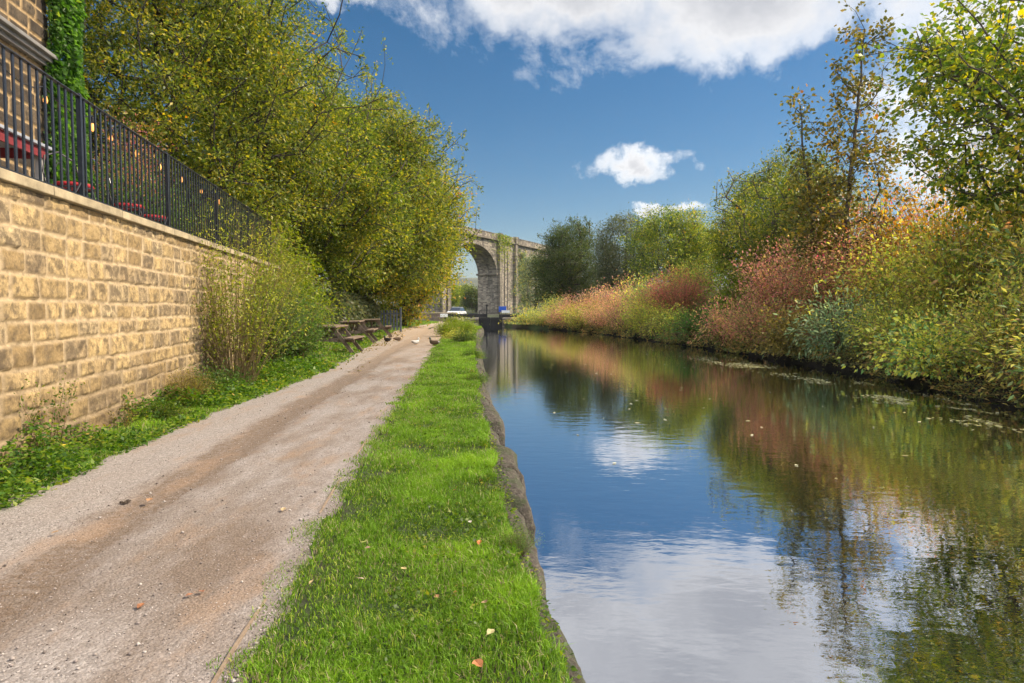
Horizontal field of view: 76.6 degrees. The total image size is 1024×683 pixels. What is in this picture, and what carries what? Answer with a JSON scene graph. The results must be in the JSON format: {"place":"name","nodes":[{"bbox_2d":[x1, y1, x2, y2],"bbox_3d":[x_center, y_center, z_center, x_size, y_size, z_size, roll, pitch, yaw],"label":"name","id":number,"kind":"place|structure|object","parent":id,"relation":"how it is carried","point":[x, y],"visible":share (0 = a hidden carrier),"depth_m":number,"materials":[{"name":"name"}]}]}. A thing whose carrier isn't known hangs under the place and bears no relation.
{"place":"outdoors","nodes":[
{"label":"outdoors","id":0,"kind":"place"},
{"bbox_2d":[0,0,57,179],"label":"stone building","id":1,"kind":"structure","parent":0,"point":[23,29],"depth_m":9.54,"materials":[{"name":"stone"}]},
{"bbox_2d":[41,0,95,198],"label":"ivy","id":2,"kind":"object","parent":1,"relation":"attached to","point":[66,27],"visible":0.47,"depth_m":10.24,"materials":[{"name":"green plant"}]},
{"bbox_2d":[0,369,418,682],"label":"loose gravel","id":3,"kind":"structure","parent":0,"point":[233,680],"depth_m":3.35,"materials":[{"name":"gravel"}]},
{"bbox_2d":[0,259,1023,682],"bbox_3d":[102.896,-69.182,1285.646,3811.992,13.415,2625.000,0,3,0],"label":"ground","id":4,"kind":"structure","parent":0,"point":[920,379],"depth_m":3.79,"materials":[{"name":"green plant"}]},
{"bbox_2d":[14,367,84,455],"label":"tall weed","id":5,"kind":"object","parent":4,"relation":"on","point":[54,404],"visible":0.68,"depth_m":5.58,"materials":[{"name":"green plant"}]},
{"bbox_2d":[106,393,139,428],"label":"weed clump","id":6,"kind":"object","parent":4,"relation":"on","point":[124,414],"visible":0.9,"depth_m":6.98,"materials":[{"name":"green plant"}]},
{"bbox_2d":[0,168,282,466],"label":"retaining wall","id":7,"kind":"structure","parent":4,"relation":"on","point":[97,298],"depth_m":6.53,"materials":[{"name":"stone"}]},
{"bbox_2d":[0,43,271,261],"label":"railing","id":8,"kind":"object","parent":7,"relation":"on","point":[81,101],"visible":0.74,"depth_m":7.43,"materials":[{"name":"black metal"}]},
{"bbox_2d":[0,63,206,192],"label":"string lights","id":9,"kind":"object","parent":8,"relation":"hanging from","point":[92,123],"visible":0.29,"depth_m":7.14,"materials":[{"name":"yellow glass"}]},
{"bbox_2d":[131,393,203,420],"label":"dock plant","id":10,"kind":"object","parent":4,"relation":"on","point":[165,412],"visible":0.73,"depth_m":7.59,"materials":[{"name":"green plant"}]},
{"bbox_2d":[92,74,258,204],"bbox_3d":[-17.405,-4.944,24.485,16.605,11.082,13.349,0,3,0],"label":"cherry tree","id":11,"kind":"object","parent":4,"relation":"on","point":[147,130],"depth_m":23.73,"materials":[{"name":"green plant"}]},
{"bbox_2d":[161,361,222,404],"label":"weed clump","id":12,"kind":"object","parent":4,"relation":"on","point":[193,382],"visible":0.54,"depth_m":8.72,"materials":[{"name":"green plant"}]},
{"bbox_2d":[0,330,392,508],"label":"wall foot weeds","id":13,"kind":"object","parent":4,"relation":"on","point":[312,367],"depth_m":6.10,"materials":[{"name":"green plant"}]},
{"bbox_2d":[45,0,393,247],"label":"cherry tree","id":14,"kind":"object","parent":4,"relation":"on","point":[273,98],"visible":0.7,"depth_m":16.63,"materials":[{"name":"green plant"}]},
{"bbox_2d":[0,319,438,510],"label":"grass under wall","id":15,"kind":"structure","parent":4,"relation":"on","point":[148,423],"depth_m":7.35,"materials":[{"name":"plant"}]},
{"bbox_2d":[182,354,275,397],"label":"nettle clump","id":16,"kind":"object","parent":4,"relation":"on","point":[221,378],"visible":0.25,"depth_m":9.67,"materials":[{"name":"green plant"}]},
{"bbox_2d":[0,317,463,682],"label":"towpath","id":17,"kind":"structure","parent":4,"relation":"on","point":[405,354],"depth_m":3.71,"materials":[{"name":"beige gravel"}]},
{"bbox_2d":[303,324,363,352],"bbox_3d":[-5.238,-0.069,18.621,1.709,0.818,1.750,2,3,-3],"label":"picnic table","id":18,"kind":"object","parent":17,"relation":"on","point":[344,340],"visible":0.56,"depth_m":18.09,"materials":[{"name":"brown wood"}]},
{"bbox_2d":[211,598,267,682],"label":"edging board","id":19,"kind":"object","parent":4,"relation":"on","point":[228,656],"visible":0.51,"depth_m":2.45,"materials":[{"name":"wood"}]},
{"bbox_2d":[183,191,333,385],"bbox_3d":[-4.467,-0.776,10.723,2.966,3.154,2.931,-1,3,-17],"label":"bush","id":20,"kind":"object","parent":4,"relation":"on","point":[239,357],"visible":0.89,"depth_m":10.44,"materials":[{"name":"green plant"}]},
{"bbox_2d":[221,198,314,343],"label":"bush","id":21,"kind":"object","parent":4,"relation":"on","point":[287,265],"visible":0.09,"depth_m":14.34,"materials":[{"name":"green plant"}]},
{"bbox_2d":[245,352,308,380],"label":"weed clump","id":22,"kind":"object","parent":4,"relation":"on","point":[273,367],"visible":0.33,"depth_m":11.79,"materials":[{"name":"green plant"}]},
{"bbox_2d":[196,192,360,346],"bbox_3d":[-6.646,-1.808,17.786,4.594,5.020,4.288,0,3,0],"label":"bush","id":23,"kind":"object","parent":4,"relation":"on","point":[307,261],"visible":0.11,"depth_m":17.73,"materials":[{"name":"green plant"}]},
{"bbox_2d":[239,259,327,365],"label":"bush","id":24,"kind":"object","parent":4,"relation":"on","point":[283,341],"visible":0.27,"depth_m":13.28,"materials":[{"name":"green plant"}]},
{"bbox_2d":[253,235,313,347],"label":"bush","id":25,"kind":"object","parent":4,"relation":"on","point":[268,251],"visible":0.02,"depth_m":14.43,"materials":[{"name":"green plant"}]},
{"bbox_2d":[147,0,437,295],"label":"cherry tree","id":26,"kind":"object","parent":4,"relation":"on","point":[381,198],"visible":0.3,"depth_m":24.00,"materials":[{"name":"green plant"}]},
{"bbox_2d":[274,282,353,359],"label":"bush","id":27,"kind":"object","parent":4,"relation":"on","point":[306,344],"visible":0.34,"depth_m":15.90,"materials":[{"name":"green plant"}]},
{"bbox_2d":[306,290,380,335],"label":"ivy hedge","id":28,"kind":"object","parent":4,"relation":"on","point":[365,307],"visible":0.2,"depth_m":28.29,"materials":[{"name":"green plant"}]},
{"bbox_2d":[325,320,377,342],"bbox_3d":[-5.759,-0.344,23.411,1.709,0.818,1.750,-2,3,-7],"label":"picnic table","id":29,"kind":"object","parent":4,"relation":"on","point":[364,329],"visible":0.71,"depth_m":22.88,"materials":[{"name":"brown wood"}]},
{"bbox_2d":[306,324,422,372],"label":"fallen leaf litter","id":30,"kind":"object","parent":4,"relation":"on","point":[372,345],"visible":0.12,"depth_m":22.38,"materials":[{"name":"plant"}]},
{"bbox_2d":[353,319,391,337],"bbox_3d":[-6.009,-0.557,27.806,1.709,0.818,1.750,-2,3,-11],"label":"picnic table","id":31,"kind":"object","parent":4,"relation":"on","point":[382,327],"visible":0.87,"depth_m":27.28,"materials":[{"name":"brown wood"}]},
{"bbox_2d":[282,75,483,310],"bbox_3d":[-6.977,-6.627,32.212,11.207,12.301,8.649,0,3,0],"label":"cherry tree","id":32,"kind":"object","parent":4,"relation":"on","point":[408,142],"visible":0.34,"depth_m":31.31,"materials":[{"name":"green plant"}]},
{"bbox_2d":[376,308,401,331],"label":"slatted gate","id":33,"kind":"structure","parent":4,"relation":"on","point":[393,314],"depth_m":34.50,"materials":[{"name":"grey paint"}]},
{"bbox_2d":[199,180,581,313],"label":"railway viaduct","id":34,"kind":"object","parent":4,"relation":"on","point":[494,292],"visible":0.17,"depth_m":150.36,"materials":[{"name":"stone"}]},
{"bbox_2d":[492,232,515,275],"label":"viaduct creeper","id":35,"kind":"object","parent":34,"relation":"attached to","point":[502,239],"visible":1,"depth_m":150.00,"materials":[{"name":"green plant"}]},
{"bbox_2d":[509,249,539,313],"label":"viaduct creeper","id":36,"kind":"object","parent":34,"relation":"attached to","point":[522,254],"visible":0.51,"depth_m":159.72,"materials":[{"name":"green plant"}]},
{"bbox_2d":[359,152,484,326],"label":"maple tree","id":37,"kind":"object","parent":4,"relation":"on","point":[408,313],"visible":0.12,"depth_m":41.09,"materials":[{"name":"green plant"}]},
{"bbox_2d":[411,312,457,321],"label":"stone wall","id":38,"kind":"structure","parent":4,"relation":"on","point":[433,315],"depth_m":61.67,"materials":[{"name":"stone"}]},
{"bbox_2d":[296,326,581,682],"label":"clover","id":39,"kind":"object","parent":4,"relation":"on","point":[529,563],"visible":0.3,"depth_m":3.37,"materials":[{"name":"green plant"}]},
{"bbox_2d":[431,318,462,335],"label":"bush","id":40,"kind":"object","parent":4,"relation":"on","point":[441,328],"visible":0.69,"depth_m":29.85,"materials":[{"name":"green plant"}]},
{"bbox_2d":[451,280,463,307],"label":"broadleaf tree","id":41,"kind":"object","parent":4,"relation":"on","point":[457,294],"visible":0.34,"depth_m":202.91,"materials":[{"name":"green plant"}]},
{"bbox_2d":[446,317,481,332],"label":"weed clump","id":42,"kind":"object","parent":4,"relation":"on","point":[465,325],"visible":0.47,"depth_m":33.33,"materials":[{"name":"green plant"}]},
{"bbox_2d":[445,321,487,345],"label":"bush","id":43,"kind":"object","parent":4,"relation":"on","point":[466,336],"visible":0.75,"depth_m":24.37,"materials":[{"name":"green plant"}]},
{"bbox_2d":[459,285,477,311],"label":"broadleaf tree","id":44,"kind":"object","parent":4,"relation":"on","point":[471,296],"visible":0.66,"depth_m":198.21,"materials":[{"name":"green plant"}]},
{"bbox_2d":[462,344,486,358],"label":"weed clump","id":45,"kind":"object","parent":4,"relation":"on","point":[476,353],"visible":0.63,"depth_m":17.46,"materials":[{"name":"green plant"}]},
{"bbox_2d":[458,368,493,384],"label":"dock plant","id":46,"kind":"object","parent":4,"relation":"on","point":[479,377],"visible":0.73,"depth_m":11.62,"materials":[{"name":"green plant"}]},
{"bbox_2d":[440,305,523,325],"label":"lock gate","id":47,"kind":"structure","parent":4,"relation":"on","point":[484,319],"depth_m":60.34,"materials":[{"name":"white paint"}]},
{"bbox_2d":[498,302,542,326],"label":"shrub","id":48,"kind":"object","parent":4,"relation":"on","point":[522,317],"visible":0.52,"depth_m":55.96,"materials":[{"name":"green plant"}]},
{"bbox_2d":[471,328,585,682],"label":"canal edging","id":49,"kind":"object","parent":4,"relation":"on","point":[520,503],"visible":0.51,"depth_m":4.56,"materials":[{"name":"stone"}]},
{"bbox_2d":[495,519,544,557],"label":"weed clump","id":50,"kind":"object","parent":49,"relation":"on","point":[523,546],"visible":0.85,"depth_m":3.50,"materials":[{"name":"green plant"}]},
{"bbox_2d":[511,249,562,313],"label":"broadleaf tree","id":51,"kind":"object","parent":4,"relation":"on","point":[527,278],"visible":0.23,"depth_m":91.26,"materials":[{"name":"green plant"}]},
{"bbox_2d":[519,304,559,323],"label":"shrub","id":52,"kind":"object","parent":4,"relation":"on","point":[539,318],"visible":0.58,"depth_m":52.55,"materials":[{"name":"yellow plant"}]},
{"bbox_2d":[534,289,572,313],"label":"shrub","id":53,"kind":"object","parent":4,"relation":"on","point":[549,302],"visible":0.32,"depth_m":56.20,"materials":[{"name":"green plant"}]},
{"bbox_2d":[535,300,580,325],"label":"shrub","id":54,"kind":"object","parent":4,"relation":"on","point":[556,318],"visible":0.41,"depth_m":49.35,"materials":[{"name":"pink plant"}]},
{"bbox_2d":[524,215,605,305],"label":"broadleaf tree","id":55,"kind":"object","parent":4,"relation":"on","point":[566,278],"visible":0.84,"depth_m":76.32,"materials":[{"name":"green plant"}]},
{"bbox_2d":[553,300,604,327],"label":"shrub","id":56,"kind":"object","parent":4,"relation":"on","point":[577,319],"visible":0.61,"depth_m":45.76,"materials":[{"name":"yellow plant"}]},
{"bbox_2d":[552,290,605,313],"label":"shrub","id":57,"kind":"object","parent":4,"relation":"on","point":[567,299],"visible":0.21,"depth_m":52.01,"materials":[{"name":"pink plant"}]},
{"bbox_2d":[573,280,614,316],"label":"shrub","id":58,"kind":"object","parent":4,"relation":"on","point":[589,299],"visible":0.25,"depth_m":48.10,"materials":[{"name":"beige plant"}]},
{"bbox_2d":[571,293,623,328],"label":"shrub","id":59,"kind":"object","parent":4,"relation":"on","point":[596,317],"visible":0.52,"depth_m":42.14,"materials":[{"name":"orange plant"}]},
{"bbox_2d":[590,269,648,312],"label":"shrub","id":60,"kind":"object","parent":4,"relation":"on","point":[611,296],"visible":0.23,"depth_m":44.06,"materials":[{"name":"orange plant"}]},
{"bbox_2d":[578,202,664,298],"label":"broadleaf tree","id":61,"kind":"object","parent":4,"relation":"on","point":[611,255],"visible":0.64,"depth_m":68.42,"materials":[{"name":"green plant"}]},
{"bbox_2d":[593,290,650,329],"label":"shrub","id":62,"kind":"object","parent":4,"relation":"on","point":[612,316],"visible":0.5,"depth_m":38.72,"materials":[{"name":"brown plant"}]},
{"bbox_2d":[614,287,673,332],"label":"shrub","id":63,"kind":"object","parent":4,"relation":"on","point":[636,322],"visible":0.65,"depth_m":34.96,"materials":[{"name":"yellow plant"}]},
{"bbox_2d":[602,263,690,312],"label":"shrub","id":64,"kind":"object","parent":4,"relation":"on","point":[636,289],"visible":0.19,"depth_m":40.23,"materials":[{"name":"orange plant"}]},
{"bbox_2d":[626,274,678,313],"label":"shrub","id":65,"kind":"object","parent":4,"relation":"on","point":[643,297],"visible":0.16,"depth_m":38.23,"materials":[{"name":"brown plant"}]},
{"bbox_2d":[633,295,697,335],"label":"shrub","id":66,"kind":"object","parent":4,"relation":"on","point":[658,326],"visible":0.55,"depth_m":31.41,"materials":[{"name":"green plant"}]},
{"bbox_2d":[613,199,733,289],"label":"broadleaf tree","id":67,"kind":"object","parent":4,"relation":"on","point":[687,240],"visible":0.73,"depth_m":56.55,"materials":[{"name":"green plant"}]},
{"bbox_2d":[641,262,722,317],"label":"shrub","id":68,"kind":"object","parent":4,"relation":"on","point":[686,295],"visible":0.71,"depth_m":34.47,"materials":[{"name":"red plant"}]},
{"bbox_2d":[642,298,721,342],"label":"shrub","id":69,"kind":"object","parent":4,"relation":"on","point":[687,323],"visible":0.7,"depth_m":28.27,"materials":[{"name":"green plant"}]},
{"bbox_2d":[652,245,722,300],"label":"shrub","id":70,"kind":"object","parent":4,"relation":"on","point":[691,272],"visible":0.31,"depth_m":40.41,"materials":[{"name":"green plant"}]},
{"bbox_2d":[681,286,767,345],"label":"shrub","id":71,"kind":"object","parent":4,"relation":"on","point":[721,329],"visible":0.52,"depth_m":25.06,"materials":[{"name":"green plant"}]},
{"bbox_2d":[697,244,778,319],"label":"shrub","id":72,"kind":"object","parent":4,"relation":"on","point":[728,293],"visible":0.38,"depth_m":28.93,"materials":[{"name":"green plant"}]},
{"bbox_2d":[704,249,786,293],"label":"shrub","id":73,"kind":"object","parent":4,"relation":"on","point":[730,271],"visible":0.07,"depth_m":33.66,"materials":[{"name":"green plant"}]},
{"bbox_2d":[693,174,803,284],"bbox_3d":[13.376,-5.511,33.670,7.977,6.522,6.346,0,3,0],"label":"broadleaf tree","id":74,"kind":"object","parent":4,"relation":"on","point":[720,250],"visible":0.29,"depth_m":33.09,"materials":[{"name":"green plant"}]},
{"bbox_2d":[499,295,1023,407],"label":"bank undergrowth","id":75,"kind":"object","parent":4,"relation":"on","point":[731,347],"visible":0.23,"depth_m":16.81,"materials":[{"name":"green plant"}]},
{"bbox_2d":[708,282,818,347],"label":"shrub","id":76,"kind":"object","parent":4,"relation":"on","point":[754,318],"visible":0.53,"depth_m":22.18,"materials":[{"name":"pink plant"}]},
{"bbox_2d":[721,224,831,321],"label":"shrub","id":77,"kind":"object","parent":4,"relation":"on","point":[763,287],"visible":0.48,"depth_m":24.99,"materials":[{"name":"red plant"}]},
{"bbox_2d":[724,290,847,355],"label":"shrub","id":78,"kind":"object","parent":4,"relation":"on","point":[779,338],"visible":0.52,"depth_m":19.81,"materials":[{"name":"green plant"}]},
{"bbox_2d":[699,151,899,283],"bbox_3d":[11.938,-4.902,28.552,7.597,7.306,6.275,0,3,0],"label":"broadleaf tree","id":79,"kind":"object","parent":4,"relation":"on","point":[752,238],"visible":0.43,"depth_m":28.00,"materials":[{"name":"green plant"}]},
{"bbox_2d":[711,134,888,248],"bbox_3d":[16.911,-8.032,39.570,9.704,8.714,8.363,-1,3,-17],"label":"broadleaf tree","id":80,"kind":"object","parent":4,"relation":"on","point":[778,162],"visible":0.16,"depth_m":39.02,"materials":[{"name":"green plant"}]},
{"bbox_2d":[754,197,856,296],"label":"shrub","id":81,"kind":"object","parent":4,"relation":"on","point":[791,249],"visible":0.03,"depth_m":27.84,"materials":[{"name":"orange plant"}]},
{"bbox_2d":[774,84,860,291],"bbox_3d":[10.562,-4.716,22.787,2.717,8.447,2.624,0,3,0],"label":"sapling tree","id":82,"kind":"object","parent":4,"relation":"on","point":[806,172],"visible":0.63,"depth_m":22.52,"materials":[{"name":"green plant"}]},
{"bbox_2d":[762,276,903,363],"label":"shrub","id":83,"kind":"object","parent":4,"relation":"on","point":[828,339],"visible":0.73,"depth_m":17.50,"materials":[{"name":"green plant"}]},
{"bbox_2d":[765,204,908,323],"bbox_3d":[10.975,-2.533,21.803,4.561,4.414,5.138,1,3,17],"label":"shrub","id":84,"kind":"object","parent":4,"relation":"on","point":[822,287],"visible":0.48,"depth_m":21.31,"materials":[{"name":"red plant"}]},
{"bbox_2d":[780,0,922,273],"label":"sapling tree","id":85,"kind":"object","parent":4,"relation":"on","point":[855,152],"visible":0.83,"depth_m":21.96,"materials":[{"name":"green plant"}]},
{"bbox_2d":[787,163,954,302],"bbox_3d":[13.067,-4.096,23.692,5.915,5.655,6.360,1,3,21],"label":"shrub","id":86,"kind":"object","parent":4,"relation":"on","point":[860,229],"visible":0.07,"depth_m":23.03,"materials":[{"name":"orange plant"}]},
{"bbox_2d":[802,196,981,329],"bbox_3d":[10.966,-2.153,18.625,4.192,4.133,4.414,-1,3,-14],"label":"shrub","id":87,"kind":"object","parent":4,"relation":"on","point":[878,272],"visible":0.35,"depth_m":18.63,"materials":[{"name":"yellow plant"}]},
{"bbox_2d":[819,266,973,363],"bbox_3d":[9.109,-0.628,15.592,3.144,2.413,3.310,1,3,26],"label":"shrub","id":88,"kind":"object","parent":4,"relation":"on","point":[881,322],"visible":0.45,"depth_m":15.47,"materials":[{"name":"green plant"}]},
{"bbox_2d":[837,274,997,380],"bbox_3d":[8.998,-0.321,13.602,3.940,2.144,4.172,2,3,28],"label":"shrub","id":89,"kind":"object","parent":4,"relation":"on","point":[916,350],"visible":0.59,"depth_m":13.32,"materials":[{"name":"green plant"}]},
{"bbox_2d":[823,134,1021,285],"bbox_3d":[13.510,-3.897,19.848,5.366,5.297,6.044,-1,3,-14],"label":"shrub","id":90,"kind":"object","parent":4,"relation":"on","point":[906,219],"visible":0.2,"depth_m":20.21,"materials":[{"name":"orange plant"}]},
{"bbox_2d":[840,169,1023,335],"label":"shrub","id":91,"kind":"object","parent":4,"relation":"on","point":[955,269],"visible":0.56,"depth_m":15.71,"materials":[{"name":"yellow plant"}]},
{"bbox_2d":[849,0,1023,225],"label":"sycamore tree","id":92,"kind":"object","parent":4,"relation":"on","point":[980,84],"visible":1,"depth_m":14.28,"materials":[{"name":"green plant"}]},
{"bbox_2d":[903,223,1023,390],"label":"shrub","id":93,"kind":"object","parent":4,"relation":"on","point":[982,333],"visible":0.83,"depth_m":11.52,"materials":[{"name":"green plant"}]},
{"bbox_2d":[922,173,1023,326],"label":"shrub","id":94,"kind":"object","parent":4,"relation":"on","point":[1010,252],"visible":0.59,"depth_m":13.75,"materials":[{"name":"green plant"}]},
{"bbox_2d":[925,96,1023,273],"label":"shrub","id":95,"kind":"object","parent":4,"relation":"on","point":[1004,208],"visible":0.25,"depth_m":16.68,"materials":[{"name":"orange plant"}]},
{"bbox_2d":[964,287,1023,400],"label":"shrub","id":96,"kind":"object","parent":4,"relation":"on","point":[1018,368],"visible":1,"depth_m":10.16,"materials":[{"name":"green plant"}]},
{"bbox_2d":[313,277,728,306],"bbox_3d":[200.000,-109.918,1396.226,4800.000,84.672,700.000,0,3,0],"label":"hill","id":97,"kind":"structure","parent":0,"point":[474,281],"depth_m":1351.94,"materials":[{"name":"plant"}]},
{"bbox_2d":[46,0,1023,281],"label":"sky","id":98,"kind":"structure","parent":0,"point":[581,108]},
{"bbox_2d":[478,326,1023,682],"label":"water","id":99,"kind":"structure","parent":0,"point":[688,538],"depth_m":5.17,"materials":[{"name":"blue liquid"}]},
{"bbox_2d":[554,348,1023,478],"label":"floating leaves","id":100,"kind":"object","parent":99,"relation":"on","point":[877,396],"visible":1,"depth_m":11.86,"materials":[{"name":"yellow plant"}]},
{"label":"terrace ground","id":101,"kind":"structure","parent":0,"visible":0},
{"bbox_2d":[0,124,51,180],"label":"terrace table","id":102,"kind":"object","parent":101,"relation":"on","point":[11,143],"visible":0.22,"depth_m":7.75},
{"bbox_2d":[42,151,95,199],"bbox_3d":[-5.101,-1.777,7.524,0.469,0.892,0.440,1,3,21],"label":"terrace chair","id":103,"kind":"object","parent":101,"relation":"on","point":[71,185],"visible":0.32,"depth_m":7.41,"materials":[{"name":"red metal"}]},
{"bbox_2d":[105,174,144,215],"bbox_3d":[-5.355,-1.852,8.999,0.469,0.892,0.440,-2,4,-36],"label":"terrace chair","id":104,"kind":"object","parent":101,"relation":"on","point":[124,203],"visible":0.41,"depth_m":8.88,"materials":[{"name":"black metal"}]},
{"bbox_2d":[92,105,186,207],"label":"bush","id":105,"kind":"object","parent":101,"relation":"on","point":[134,129],"visible":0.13,"depth_m":13.96,"materials":[{"name":"green plant"}]},
{"bbox_2d":[87,132,224,234],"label":"bush","id":106,"kind":"object","parent":101,"relation":"on","point":[114,185],"visible":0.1,"depth_m":12.12,"materials":[{"name":"green plant"}]},
{"bbox_2d":[161,173,296,257],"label":"bush","id":107,"kind":"object","parent":101,"relation":"on","point":[228,222],"visible":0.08,"depth_m":14.68,"materials":[{"name":"green plant"}]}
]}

